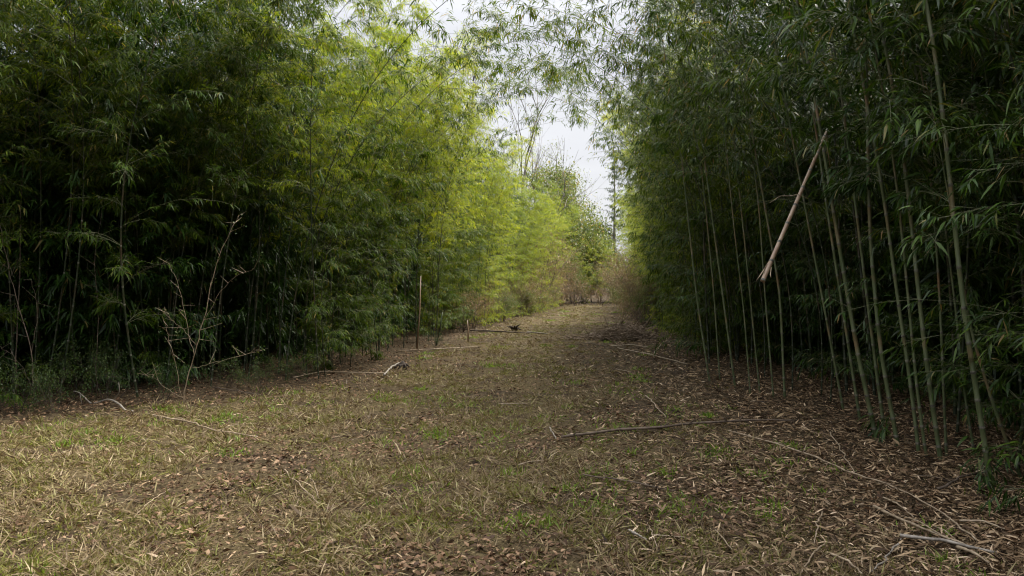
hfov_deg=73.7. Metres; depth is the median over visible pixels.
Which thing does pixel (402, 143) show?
bamboo
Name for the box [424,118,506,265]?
bamboo
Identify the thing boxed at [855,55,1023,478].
bamboo
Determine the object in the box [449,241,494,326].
bamboo
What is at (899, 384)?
bamboo
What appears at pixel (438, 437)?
green grass
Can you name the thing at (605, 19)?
bamboo
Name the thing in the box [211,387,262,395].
fallen branch
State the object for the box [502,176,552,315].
bamboo
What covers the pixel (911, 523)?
dry cane
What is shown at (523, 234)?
bamboo
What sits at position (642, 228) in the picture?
bamboo
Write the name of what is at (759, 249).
bamboo
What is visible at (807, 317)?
bamboo
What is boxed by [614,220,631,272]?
bamboo
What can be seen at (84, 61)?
bamboo
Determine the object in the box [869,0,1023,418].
bamboo
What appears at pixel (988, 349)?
bamboo
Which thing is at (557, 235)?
bamboo
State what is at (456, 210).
bamboo
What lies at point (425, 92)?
bamboo
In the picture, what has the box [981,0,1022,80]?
bamboo
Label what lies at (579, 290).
dry shrub
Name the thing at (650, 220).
bamboo
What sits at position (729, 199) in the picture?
bamboo
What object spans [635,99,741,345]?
bamboo
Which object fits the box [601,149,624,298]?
pine tree
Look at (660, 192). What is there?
bamboo
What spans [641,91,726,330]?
bamboo
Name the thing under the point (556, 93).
bamboo
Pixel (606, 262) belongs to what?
bamboo
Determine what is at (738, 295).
bamboo
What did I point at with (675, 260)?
bamboo
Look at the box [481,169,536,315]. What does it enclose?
bamboo
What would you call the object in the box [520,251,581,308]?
dry shrub
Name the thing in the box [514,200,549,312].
bamboo
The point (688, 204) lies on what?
bamboo
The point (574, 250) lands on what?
broadleaf tree
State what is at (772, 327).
bamboo
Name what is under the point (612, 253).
bamboo
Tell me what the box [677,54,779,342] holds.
bamboo
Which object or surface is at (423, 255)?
bamboo
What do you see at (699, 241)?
bamboo
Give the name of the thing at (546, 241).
bamboo
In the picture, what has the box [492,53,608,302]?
bare tree
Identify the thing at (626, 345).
dry cane
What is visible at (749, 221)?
bamboo
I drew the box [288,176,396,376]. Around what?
bamboo
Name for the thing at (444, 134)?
bamboo
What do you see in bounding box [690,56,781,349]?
bamboo
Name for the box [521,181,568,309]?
bamboo
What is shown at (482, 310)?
dry shrub
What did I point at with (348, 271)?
bamboo
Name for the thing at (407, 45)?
bamboo
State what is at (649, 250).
bamboo
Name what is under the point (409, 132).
bamboo
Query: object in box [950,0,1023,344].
bamboo
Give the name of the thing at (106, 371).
seedling
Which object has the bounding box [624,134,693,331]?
bamboo
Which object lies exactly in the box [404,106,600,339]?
bamboo
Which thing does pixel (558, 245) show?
bamboo
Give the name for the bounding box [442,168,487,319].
bamboo
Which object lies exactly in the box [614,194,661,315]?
bamboo
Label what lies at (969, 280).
bamboo
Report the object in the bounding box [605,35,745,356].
bamboo
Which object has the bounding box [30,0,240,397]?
bamboo
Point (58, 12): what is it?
bamboo
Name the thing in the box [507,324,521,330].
root clump
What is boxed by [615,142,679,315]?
bamboo
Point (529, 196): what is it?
bamboo
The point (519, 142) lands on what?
bamboo
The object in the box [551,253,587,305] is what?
dry shrub
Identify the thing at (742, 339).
bamboo
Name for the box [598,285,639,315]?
dry shrub
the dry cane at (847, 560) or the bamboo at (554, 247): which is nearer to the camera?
the dry cane at (847, 560)
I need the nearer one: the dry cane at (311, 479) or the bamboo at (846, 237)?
the dry cane at (311, 479)
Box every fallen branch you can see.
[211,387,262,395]
[451,327,493,331]
[470,329,529,333]
[561,416,796,437]
[583,474,674,490]
[915,467,999,489]
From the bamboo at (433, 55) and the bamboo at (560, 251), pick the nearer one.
the bamboo at (433, 55)
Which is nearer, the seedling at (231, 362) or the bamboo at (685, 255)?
the seedling at (231, 362)
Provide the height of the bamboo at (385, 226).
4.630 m
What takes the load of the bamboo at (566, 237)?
on the ground at (326, 380)
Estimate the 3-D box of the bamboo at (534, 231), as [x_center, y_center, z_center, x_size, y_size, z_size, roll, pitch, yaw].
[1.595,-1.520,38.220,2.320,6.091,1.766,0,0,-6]
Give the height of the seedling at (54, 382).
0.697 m
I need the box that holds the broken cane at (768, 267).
[756,131,829,282]
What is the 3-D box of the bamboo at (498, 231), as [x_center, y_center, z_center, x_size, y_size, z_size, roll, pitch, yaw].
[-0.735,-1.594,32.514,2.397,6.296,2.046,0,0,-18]
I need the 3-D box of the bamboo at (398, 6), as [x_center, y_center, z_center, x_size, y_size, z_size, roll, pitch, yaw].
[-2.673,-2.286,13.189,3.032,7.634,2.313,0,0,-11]
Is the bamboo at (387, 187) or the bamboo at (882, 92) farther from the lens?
the bamboo at (387, 187)
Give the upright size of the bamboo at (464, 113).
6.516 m
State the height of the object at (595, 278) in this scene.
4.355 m
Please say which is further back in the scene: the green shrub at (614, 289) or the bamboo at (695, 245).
the green shrub at (614, 289)
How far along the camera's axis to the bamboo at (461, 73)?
20.15 m
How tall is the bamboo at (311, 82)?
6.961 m
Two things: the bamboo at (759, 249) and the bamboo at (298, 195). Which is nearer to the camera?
the bamboo at (298, 195)
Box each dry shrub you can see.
[422,284,499,331]
[466,290,496,327]
[467,271,528,323]
[481,292,512,321]
[490,278,542,316]
[496,261,551,311]
[497,292,519,317]
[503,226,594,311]
[518,289,541,315]
[519,278,540,313]
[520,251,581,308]
[537,250,588,305]
[543,279,568,306]
[548,265,567,302]
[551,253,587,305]
[562,283,591,305]
[563,274,589,302]
[575,276,596,303]
[583,235,639,308]
[587,287,611,304]
[588,253,628,300]
[589,276,612,301]
[593,258,668,323]
[593,265,648,317]
[596,268,629,304]
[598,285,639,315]
[599,264,639,297]
[608,250,666,279]
[613,276,647,319]
[613,287,653,321]
[614,256,632,282]
[615,271,671,326]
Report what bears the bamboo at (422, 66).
on the ground at (326, 380)
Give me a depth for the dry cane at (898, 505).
4.66 m
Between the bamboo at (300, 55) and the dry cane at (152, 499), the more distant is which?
the bamboo at (300, 55)
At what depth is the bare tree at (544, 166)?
68.06 m
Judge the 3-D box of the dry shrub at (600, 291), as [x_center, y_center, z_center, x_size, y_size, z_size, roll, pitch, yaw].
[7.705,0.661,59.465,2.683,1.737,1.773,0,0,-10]
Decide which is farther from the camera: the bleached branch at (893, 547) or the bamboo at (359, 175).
the bamboo at (359, 175)
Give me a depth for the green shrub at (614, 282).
60.16 m
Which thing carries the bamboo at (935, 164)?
on the ground at (326, 380)
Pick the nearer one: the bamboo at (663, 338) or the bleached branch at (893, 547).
the bleached branch at (893, 547)
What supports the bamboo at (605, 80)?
on the ground at (326, 380)
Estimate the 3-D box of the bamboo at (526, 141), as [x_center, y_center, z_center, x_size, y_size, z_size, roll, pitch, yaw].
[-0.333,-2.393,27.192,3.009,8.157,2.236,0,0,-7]
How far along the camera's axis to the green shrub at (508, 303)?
29.68 m
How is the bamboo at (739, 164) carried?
on the ground at (326, 380)
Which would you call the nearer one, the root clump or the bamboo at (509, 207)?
the root clump
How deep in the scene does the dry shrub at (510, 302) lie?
31.76 m
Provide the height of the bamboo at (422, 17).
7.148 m
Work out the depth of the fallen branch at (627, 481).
5.20 m
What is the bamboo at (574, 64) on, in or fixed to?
on the ground at (326, 380)
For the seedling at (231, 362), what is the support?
on the ground at (326, 380)
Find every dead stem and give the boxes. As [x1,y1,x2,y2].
[416,276,420,348]
[436,312,442,345]
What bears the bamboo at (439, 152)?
on the ground at (326, 380)
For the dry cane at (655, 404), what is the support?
on the ground at (326, 380)
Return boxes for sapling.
[0,222,63,408]
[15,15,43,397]
[71,214,172,395]
[136,212,266,404]
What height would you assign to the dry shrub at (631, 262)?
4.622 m
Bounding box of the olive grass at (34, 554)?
[0,304,1023,575]
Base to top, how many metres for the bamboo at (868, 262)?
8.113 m
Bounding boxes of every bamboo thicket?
[0,0,547,398]
[657,0,1023,430]
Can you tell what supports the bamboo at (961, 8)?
on the ground at (326, 380)
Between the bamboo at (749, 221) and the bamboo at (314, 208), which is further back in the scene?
the bamboo at (749, 221)
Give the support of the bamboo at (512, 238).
on the ground at (326, 380)
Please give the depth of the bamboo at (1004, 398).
5.73 m
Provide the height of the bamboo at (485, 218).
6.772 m
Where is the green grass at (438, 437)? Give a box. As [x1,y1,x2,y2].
[0,309,1018,575]
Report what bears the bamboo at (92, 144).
on the ground at (326, 380)
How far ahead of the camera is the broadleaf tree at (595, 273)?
70.44 m
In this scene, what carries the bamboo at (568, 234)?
on the ground at (326, 380)
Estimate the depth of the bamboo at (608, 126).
27.29 m
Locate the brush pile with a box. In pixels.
[552,309,682,342]
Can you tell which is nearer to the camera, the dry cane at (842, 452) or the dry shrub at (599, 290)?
the dry cane at (842, 452)
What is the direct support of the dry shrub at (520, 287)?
on the ground at (326, 380)
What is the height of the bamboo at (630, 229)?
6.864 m
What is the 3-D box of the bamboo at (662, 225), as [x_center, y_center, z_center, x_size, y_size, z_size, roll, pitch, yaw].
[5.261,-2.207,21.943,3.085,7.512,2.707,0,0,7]
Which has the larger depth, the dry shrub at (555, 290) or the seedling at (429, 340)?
the dry shrub at (555, 290)
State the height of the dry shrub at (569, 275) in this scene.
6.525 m
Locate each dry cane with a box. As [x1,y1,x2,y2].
[137,489,168,512]
[148,413,257,436]
[284,469,318,503]
[293,370,379,377]
[304,469,318,496]
[398,346,476,350]
[610,344,646,346]
[617,348,686,363]
[645,395,665,416]
[651,534,684,537]
[727,430,976,540]
[801,542,828,573]
[814,511,822,542]
[830,431,854,474]
[830,553,862,574]
[872,505,964,543]
[882,497,913,517]
[956,545,989,563]
[959,519,1004,529]
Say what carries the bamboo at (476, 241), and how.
on the ground at (326, 380)
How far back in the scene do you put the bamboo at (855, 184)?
6.32 m
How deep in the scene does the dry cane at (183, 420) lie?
7.20 m
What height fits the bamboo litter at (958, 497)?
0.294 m
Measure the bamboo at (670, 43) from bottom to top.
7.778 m
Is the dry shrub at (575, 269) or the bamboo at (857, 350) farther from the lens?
the dry shrub at (575, 269)
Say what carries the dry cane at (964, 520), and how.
on the ground at (326, 380)
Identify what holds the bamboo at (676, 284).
on the ground at (326, 380)
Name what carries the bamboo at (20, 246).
on the ground at (326, 380)
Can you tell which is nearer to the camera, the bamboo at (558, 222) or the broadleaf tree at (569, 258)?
the bamboo at (558, 222)
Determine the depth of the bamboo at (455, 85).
17.02 m
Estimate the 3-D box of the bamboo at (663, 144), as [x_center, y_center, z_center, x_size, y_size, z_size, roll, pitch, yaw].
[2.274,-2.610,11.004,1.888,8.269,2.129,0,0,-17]
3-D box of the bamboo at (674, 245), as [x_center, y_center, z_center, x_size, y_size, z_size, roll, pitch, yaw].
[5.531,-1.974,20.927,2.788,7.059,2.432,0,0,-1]
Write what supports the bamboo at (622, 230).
on the ground at (326, 380)
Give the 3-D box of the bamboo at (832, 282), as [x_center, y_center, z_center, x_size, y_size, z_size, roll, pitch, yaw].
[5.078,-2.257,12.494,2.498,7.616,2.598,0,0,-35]
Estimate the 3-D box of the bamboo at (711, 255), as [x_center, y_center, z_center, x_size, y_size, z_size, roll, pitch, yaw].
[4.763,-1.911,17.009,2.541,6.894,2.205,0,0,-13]
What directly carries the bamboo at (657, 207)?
on the ground at (326, 380)
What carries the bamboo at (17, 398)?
on the ground at (326, 380)
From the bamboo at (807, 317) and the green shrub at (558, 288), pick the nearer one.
the bamboo at (807, 317)
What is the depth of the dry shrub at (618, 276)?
44.79 m
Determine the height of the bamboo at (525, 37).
6.394 m
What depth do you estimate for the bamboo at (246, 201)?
10.26 m
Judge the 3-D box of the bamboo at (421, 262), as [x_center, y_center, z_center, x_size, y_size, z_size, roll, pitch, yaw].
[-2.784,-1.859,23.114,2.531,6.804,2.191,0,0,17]
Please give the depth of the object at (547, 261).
42.73 m
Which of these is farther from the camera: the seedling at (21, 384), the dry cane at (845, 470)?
the seedling at (21, 384)
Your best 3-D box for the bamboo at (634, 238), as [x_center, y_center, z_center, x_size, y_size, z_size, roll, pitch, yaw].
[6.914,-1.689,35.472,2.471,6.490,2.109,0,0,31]
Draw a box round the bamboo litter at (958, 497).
[0,311,1023,575]
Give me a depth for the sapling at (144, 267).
9.14 m
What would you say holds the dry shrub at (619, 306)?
on the ground at (326, 380)
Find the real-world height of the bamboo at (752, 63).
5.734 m
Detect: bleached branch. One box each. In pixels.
[73,387,133,411]
[383,362,399,375]
[628,529,646,539]
[872,538,901,571]
[900,533,996,553]
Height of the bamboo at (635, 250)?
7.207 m
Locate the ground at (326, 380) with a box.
[0,290,1023,575]
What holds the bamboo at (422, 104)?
on the ground at (326, 380)
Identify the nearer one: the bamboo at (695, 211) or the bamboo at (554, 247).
the bamboo at (695, 211)
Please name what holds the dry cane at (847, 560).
on the ground at (326, 380)
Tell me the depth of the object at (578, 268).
63.11 m
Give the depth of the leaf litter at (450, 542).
5.12 m
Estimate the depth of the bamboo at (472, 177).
18.07 m
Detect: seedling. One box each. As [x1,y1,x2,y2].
[0,354,59,413]
[21,365,93,413]
[45,335,125,403]
[66,341,152,401]
[140,357,191,400]
[195,354,247,389]
[235,354,286,392]
[278,355,318,383]
[422,330,446,348]
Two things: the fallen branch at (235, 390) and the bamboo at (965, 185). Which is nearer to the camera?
the bamboo at (965, 185)
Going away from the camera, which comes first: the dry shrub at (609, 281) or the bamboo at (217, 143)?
the bamboo at (217, 143)
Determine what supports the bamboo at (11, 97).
on the ground at (326, 380)
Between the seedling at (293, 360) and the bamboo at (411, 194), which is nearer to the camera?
the seedling at (293, 360)
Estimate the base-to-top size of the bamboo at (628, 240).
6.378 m
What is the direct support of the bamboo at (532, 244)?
on the ground at (326, 380)
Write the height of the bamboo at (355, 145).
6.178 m
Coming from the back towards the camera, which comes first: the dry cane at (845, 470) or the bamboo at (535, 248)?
the bamboo at (535, 248)
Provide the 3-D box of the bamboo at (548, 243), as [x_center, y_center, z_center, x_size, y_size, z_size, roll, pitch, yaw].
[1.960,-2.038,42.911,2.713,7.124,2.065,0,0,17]
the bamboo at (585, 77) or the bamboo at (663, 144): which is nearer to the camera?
the bamboo at (663, 144)
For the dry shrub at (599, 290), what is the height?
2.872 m
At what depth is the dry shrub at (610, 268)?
48.58 m
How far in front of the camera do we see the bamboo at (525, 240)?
37.10 m
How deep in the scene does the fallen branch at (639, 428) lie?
7.14 m
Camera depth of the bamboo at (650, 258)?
23.41 m
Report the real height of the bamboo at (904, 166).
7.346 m
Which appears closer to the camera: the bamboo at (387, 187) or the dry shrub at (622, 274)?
the bamboo at (387, 187)
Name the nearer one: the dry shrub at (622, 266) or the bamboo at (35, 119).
the bamboo at (35, 119)
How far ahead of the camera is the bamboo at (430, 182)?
21.51 m
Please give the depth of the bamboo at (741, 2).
9.35 m
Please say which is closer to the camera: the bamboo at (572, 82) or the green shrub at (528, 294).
the bamboo at (572, 82)
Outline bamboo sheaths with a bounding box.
[42,338,1023,575]
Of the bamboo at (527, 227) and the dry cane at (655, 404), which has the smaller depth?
the dry cane at (655, 404)
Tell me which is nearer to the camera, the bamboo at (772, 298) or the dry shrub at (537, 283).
the bamboo at (772, 298)
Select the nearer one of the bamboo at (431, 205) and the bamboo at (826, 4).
the bamboo at (826, 4)
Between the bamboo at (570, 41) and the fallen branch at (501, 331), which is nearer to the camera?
the bamboo at (570, 41)
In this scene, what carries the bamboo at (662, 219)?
on the ground at (326, 380)
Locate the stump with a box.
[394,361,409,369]
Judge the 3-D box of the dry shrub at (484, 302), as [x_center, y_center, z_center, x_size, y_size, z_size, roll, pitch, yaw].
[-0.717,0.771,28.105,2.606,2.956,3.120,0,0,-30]
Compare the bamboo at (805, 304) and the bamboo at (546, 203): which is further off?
the bamboo at (546, 203)
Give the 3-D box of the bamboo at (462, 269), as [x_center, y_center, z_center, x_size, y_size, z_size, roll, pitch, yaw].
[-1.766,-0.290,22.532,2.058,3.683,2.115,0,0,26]
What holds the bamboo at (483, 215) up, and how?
on the ground at (326, 380)
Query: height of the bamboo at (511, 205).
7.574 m
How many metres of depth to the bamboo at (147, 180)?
10.04 m
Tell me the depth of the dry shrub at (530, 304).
36.75 m
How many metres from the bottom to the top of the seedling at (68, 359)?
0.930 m
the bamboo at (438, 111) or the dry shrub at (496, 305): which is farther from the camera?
the dry shrub at (496, 305)
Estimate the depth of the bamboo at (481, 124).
22.66 m
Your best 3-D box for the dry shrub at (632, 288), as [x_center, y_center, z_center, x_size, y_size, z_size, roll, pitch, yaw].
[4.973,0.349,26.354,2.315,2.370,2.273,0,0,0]
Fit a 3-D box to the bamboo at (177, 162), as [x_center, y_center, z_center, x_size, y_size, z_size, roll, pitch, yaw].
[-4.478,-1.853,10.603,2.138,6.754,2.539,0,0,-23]
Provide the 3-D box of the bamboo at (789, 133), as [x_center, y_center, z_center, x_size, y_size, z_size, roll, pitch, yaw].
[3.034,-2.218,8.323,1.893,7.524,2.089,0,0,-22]
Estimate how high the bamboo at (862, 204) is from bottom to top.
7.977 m
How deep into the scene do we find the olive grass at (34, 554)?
4.78 m
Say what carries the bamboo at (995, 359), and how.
on the ground at (326, 380)
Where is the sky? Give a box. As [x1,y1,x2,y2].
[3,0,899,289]
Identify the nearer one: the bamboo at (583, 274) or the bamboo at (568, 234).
the bamboo at (568, 234)
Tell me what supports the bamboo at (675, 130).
on the ground at (326, 380)
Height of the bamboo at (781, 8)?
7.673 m
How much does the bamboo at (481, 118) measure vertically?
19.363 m
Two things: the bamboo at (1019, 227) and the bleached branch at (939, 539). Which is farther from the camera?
the bamboo at (1019, 227)
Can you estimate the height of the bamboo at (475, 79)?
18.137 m
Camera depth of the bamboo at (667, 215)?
18.38 m
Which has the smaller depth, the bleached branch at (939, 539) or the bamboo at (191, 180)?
the bleached branch at (939, 539)
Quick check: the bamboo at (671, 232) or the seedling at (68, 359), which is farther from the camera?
the bamboo at (671, 232)
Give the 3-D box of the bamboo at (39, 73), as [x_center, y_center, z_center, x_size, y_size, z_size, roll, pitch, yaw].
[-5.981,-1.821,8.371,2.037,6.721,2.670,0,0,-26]
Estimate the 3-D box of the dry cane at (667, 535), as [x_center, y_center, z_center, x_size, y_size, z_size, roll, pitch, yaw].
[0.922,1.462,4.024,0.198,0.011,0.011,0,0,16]
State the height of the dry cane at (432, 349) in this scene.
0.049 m
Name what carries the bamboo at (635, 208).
on the ground at (326, 380)
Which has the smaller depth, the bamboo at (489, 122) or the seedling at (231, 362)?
the seedling at (231, 362)
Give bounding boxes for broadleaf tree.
[511,153,615,271]
[527,167,610,300]
[547,243,587,290]
[555,213,580,300]
[568,207,621,298]
[571,223,622,301]
[575,241,615,301]
[593,244,623,300]
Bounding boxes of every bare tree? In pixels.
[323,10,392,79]
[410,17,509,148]
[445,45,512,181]
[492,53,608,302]
[507,128,607,255]
[509,142,589,297]
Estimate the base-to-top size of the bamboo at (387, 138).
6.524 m
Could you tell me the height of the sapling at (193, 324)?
2.475 m
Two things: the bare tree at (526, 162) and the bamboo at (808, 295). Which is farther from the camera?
the bare tree at (526, 162)
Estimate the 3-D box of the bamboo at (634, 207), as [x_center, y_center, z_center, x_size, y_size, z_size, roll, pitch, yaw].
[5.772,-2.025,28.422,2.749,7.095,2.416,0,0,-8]
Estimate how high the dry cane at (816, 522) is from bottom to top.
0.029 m
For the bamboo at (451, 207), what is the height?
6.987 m
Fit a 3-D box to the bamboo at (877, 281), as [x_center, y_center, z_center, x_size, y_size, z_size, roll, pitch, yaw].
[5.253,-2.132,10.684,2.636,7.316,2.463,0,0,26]
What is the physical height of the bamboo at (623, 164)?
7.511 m
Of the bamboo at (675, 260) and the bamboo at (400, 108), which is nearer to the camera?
the bamboo at (400, 108)
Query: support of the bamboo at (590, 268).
on the ground at (326, 380)
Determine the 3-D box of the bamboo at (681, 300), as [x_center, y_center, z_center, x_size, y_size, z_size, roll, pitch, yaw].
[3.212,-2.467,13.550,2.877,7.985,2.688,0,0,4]
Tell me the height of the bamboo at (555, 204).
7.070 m
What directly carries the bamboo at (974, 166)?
on the ground at (326, 380)
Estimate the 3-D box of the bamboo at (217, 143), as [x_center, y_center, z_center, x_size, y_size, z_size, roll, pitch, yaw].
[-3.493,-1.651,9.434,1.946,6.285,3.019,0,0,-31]
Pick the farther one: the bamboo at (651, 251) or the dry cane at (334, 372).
the bamboo at (651, 251)
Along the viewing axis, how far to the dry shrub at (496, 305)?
29.93 m
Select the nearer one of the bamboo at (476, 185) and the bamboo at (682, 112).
the bamboo at (682, 112)
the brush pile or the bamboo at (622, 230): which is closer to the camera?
the brush pile
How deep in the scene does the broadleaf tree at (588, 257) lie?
68.82 m
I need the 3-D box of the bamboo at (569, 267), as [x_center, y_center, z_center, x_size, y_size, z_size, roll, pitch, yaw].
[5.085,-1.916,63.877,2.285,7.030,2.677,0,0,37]
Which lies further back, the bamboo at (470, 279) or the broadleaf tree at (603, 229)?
the broadleaf tree at (603, 229)
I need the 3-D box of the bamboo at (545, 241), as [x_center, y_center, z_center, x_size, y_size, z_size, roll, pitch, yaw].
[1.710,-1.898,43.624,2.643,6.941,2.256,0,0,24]
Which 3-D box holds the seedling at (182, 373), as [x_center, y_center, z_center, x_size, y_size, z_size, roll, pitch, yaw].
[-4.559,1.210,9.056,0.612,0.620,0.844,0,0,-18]
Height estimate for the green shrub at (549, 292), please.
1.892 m
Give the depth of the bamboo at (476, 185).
24.07 m
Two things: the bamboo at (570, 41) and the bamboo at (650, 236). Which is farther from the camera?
the bamboo at (650, 236)
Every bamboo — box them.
[0,0,28,112]
[0,0,38,157]
[0,0,87,228]
[0,0,95,354]
[0,0,118,394]
[0,0,173,397]
[0,0,187,399]
[0,0,197,388]
[0,1,50,412]
[0,1,94,391]
[1,0,125,384]
[20,0,173,383]
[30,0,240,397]
[111,22,287,380]
[123,21,282,366]
[139,0,316,375]
[143,0,285,378]
[151,3,278,370]
[152,0,303,377]
[161,0,307,381]
[163,0,355,388]
[172,0,306,358]
[176,0,336,385]
[222,0,391,375]
[243,11,384,369]
[244,0,389,371]
[244,0,396,380]
[269,0,511,377]
[272,0,414,374]
[272,71,373,360]
[283,65,388,354]
[284,17,575,375]
[288,25,417,355]
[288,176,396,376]
[290,123,429,371]
[295,0,433,366]
[296,188,403,361]
[297,22,429,368]
[301,0,412,358]
[305,54,410,349]
[314,0,434,360]
[320,66,424,356]
[321,0,609,362]
[325,52,428,348]
[327,200,414,365]
[339,14,432,346]
[339,138,453,361]
[342,85,449,342]
[345,81,437,345]
[346,202,425,358]
[352,40,463,354]
[352,71,569,354]
[353,75,446,345]
[355,224,433,350]
[362,39,473,343]
[362,63,456,286]
[374,64,594,344]
[375,86,476,345]
[376,92,464,350]
[377,37,490,355]
[382,32,475,337]
[382,86,476,347]
[385,43,475,332]
[385,73,467,347]
[389,105,467,325]
[390,67,490,338]
[392,23,503,341]
[396,105,475,331]
[399,135,457,332]
[400,123,460,331]
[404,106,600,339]
[410,224,467,339]
[415,108,489,333]
[415,237,468,337]
[416,104,507,336]
[417,76,522,344]
[418,3,740,367]
[418,105,493,334]
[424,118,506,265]
[424,136,493,329]
[425,226,478,328]
[427,102,508,320]
[427,142,489,331]
[427,237,477,334]
[431,41,692,346]
[437,222,490,328]
[438,145,498,328]
[438,149,500,326]
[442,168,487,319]
[445,219,502,329]
[446,62,690,339]
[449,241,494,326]
[452,150,509,312]
[453,155,509,321]
[453,228,502,326]
[456,164,510,294]
[460,137,535,326]
[461,44,718,351]
[462,0,778,376]
[465,146,530,321]
[466,178,517,323]
[467,0,813,389]
[467,138,534,318]
[471,162,526,316]
[473,123,538,325]
[476,170,521,316]
[476,177,527,319]
[479,192,518,312]
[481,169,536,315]
[481,179,525,317]
[482,178,525,314]
[489,187,540,315]
[492,186,539,286]
[498,188,547,316]
[500,182,543,315]
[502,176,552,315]
[504,48,730,356]
[506,191,545,285]
[508,196,543,315]
[511,194,558,315]
[512,45,745,360]
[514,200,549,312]
[515,190,554,308]
[517,203,554,311]
[520,208,561,313]
[520,211,547,310]
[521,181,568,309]
[523,196,561,313]
[525,209,559,304]
[526,210,560,297]
[529,201,561,309]
[530,202,562,309]
[533,217,564,309]
[536,213,568,307]
[538,223,561,284]
[542,203,573,308]
[543,215,569,305]
[544,220,568,285]
[545,207,570,281]
[546,218,574,304]
[549,207,584,305]
[550,205,584,306]
[551,223,571,307]
[560,241,579,301]
[563,30,839,393]
[571,252,590,302]
[580,0,735,386]
[582,233,603,297]
[586,0,710,380]
[588,110,672,322]
[591,0,866,400]
[594,125,675,326]
[598,0,739,363]
[599,100,666,327]
[600,241,612,303]
[601,114,677,329]
[604,239,622,302]
[605,14,730,351]
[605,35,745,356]
[607,147,668,275]
[607,149,664,319]
[608,190,650,311]
[610,0,738,379]
[610,88,692,335]
[611,202,640,272]
[612,200,646,315]
[613,145,679,321]
[614,111,685,328]
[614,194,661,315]
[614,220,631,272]
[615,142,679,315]
[617,86,690,315]
[617,158,678,310]
[618,111,691,338]
[618,140,695,330]
[618,199,656,275]
[619,92,701,336]
[619,92,708,337]
[620,47,743,353]
[620,122,680,322]
[620,198,657,314]
[622,81,717,336]
[623,55,714,336]
[623,186,651,312]
[623,197,649,305]
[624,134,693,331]
[625,151,694,328]
[627,188,659,315]
[628,79,730,341]
[629,83,722,335]
[630,109,706,313]
[630,128,696,310]
[631,150,674,293]
[633,0,768,360]
[634,0,775,392]
[635,0,796,398]
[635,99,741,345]
[635,120,716,298]
[635,152,700,330]
[636,1,768,359]
[638,153,715,334]
[639,0,794,354]
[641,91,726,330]
[642,48,746,342]
[647,0,782,363]
[648,149,723,338]
[653,0,765,393]
[654,11,783,352]
[657,118,723,335]
[659,68,759,342]
[660,0,798,395]
[660,84,750,340]
[662,49,747,305]
[665,63,764,341]
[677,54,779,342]
[681,6,839,368]
[682,0,817,367]
[683,48,791,348]
[686,1,848,374]
[689,0,898,391]
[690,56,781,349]
[692,0,871,417]
[695,59,813,359]
[697,0,871,377]
[703,21,859,366]
[717,0,891,380]
[721,0,849,407]
[724,1,866,363]
[725,0,918,445]
[726,0,877,439]
[728,0,905,385]
[743,0,900,422]
[743,0,955,451]
[749,0,933,399]
[750,0,1010,458]
[766,0,928,384]
[768,0,1023,480]
[786,0,967,455]
[795,0,1021,455]
[798,1,1023,347]
[810,3,1023,400]
[821,2,1023,414]
[822,0,1023,496]
[824,0,1023,431]
[838,0,1005,455]
[838,0,1023,442]
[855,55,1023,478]
[857,2,1010,402]
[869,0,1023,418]
[869,0,1023,516]
[881,0,1023,466]
[925,1,1023,397]
[941,113,1023,206]
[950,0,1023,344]
[964,19,1023,410]
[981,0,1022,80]
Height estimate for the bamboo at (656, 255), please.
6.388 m
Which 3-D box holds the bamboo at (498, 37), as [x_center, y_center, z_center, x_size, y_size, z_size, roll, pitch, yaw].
[1.058,-2.038,13.059,6.376,7.115,2.713,0,0,14]
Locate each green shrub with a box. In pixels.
[494,291,521,320]
[512,284,548,315]
[534,285,554,310]
[547,284,565,306]
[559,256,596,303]
[560,273,591,300]
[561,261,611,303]
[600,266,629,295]
[607,278,638,304]
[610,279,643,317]
[614,284,670,325]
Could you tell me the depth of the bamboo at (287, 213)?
11.92 m
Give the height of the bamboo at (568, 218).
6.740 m
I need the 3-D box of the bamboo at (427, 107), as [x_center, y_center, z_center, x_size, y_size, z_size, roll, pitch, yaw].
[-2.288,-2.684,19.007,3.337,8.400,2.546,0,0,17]
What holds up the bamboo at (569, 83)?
on the ground at (326, 380)
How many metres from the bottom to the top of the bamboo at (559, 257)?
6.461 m
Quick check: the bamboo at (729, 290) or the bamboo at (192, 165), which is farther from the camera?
the bamboo at (729, 290)
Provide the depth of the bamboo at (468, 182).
24.68 m
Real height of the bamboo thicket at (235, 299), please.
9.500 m
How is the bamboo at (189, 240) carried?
on the ground at (326, 380)
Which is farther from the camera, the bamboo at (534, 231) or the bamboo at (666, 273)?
the bamboo at (534, 231)
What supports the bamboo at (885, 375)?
on the ground at (326, 380)
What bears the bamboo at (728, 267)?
on the ground at (326, 380)
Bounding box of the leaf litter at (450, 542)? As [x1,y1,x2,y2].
[0,310,1023,575]
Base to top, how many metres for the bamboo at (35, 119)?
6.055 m
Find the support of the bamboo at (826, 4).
on the ground at (326, 380)
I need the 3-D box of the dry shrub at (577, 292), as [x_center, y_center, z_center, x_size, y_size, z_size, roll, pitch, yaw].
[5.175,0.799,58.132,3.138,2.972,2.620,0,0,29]
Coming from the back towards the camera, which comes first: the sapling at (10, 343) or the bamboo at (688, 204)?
the bamboo at (688, 204)
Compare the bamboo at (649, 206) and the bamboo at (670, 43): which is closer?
the bamboo at (670, 43)

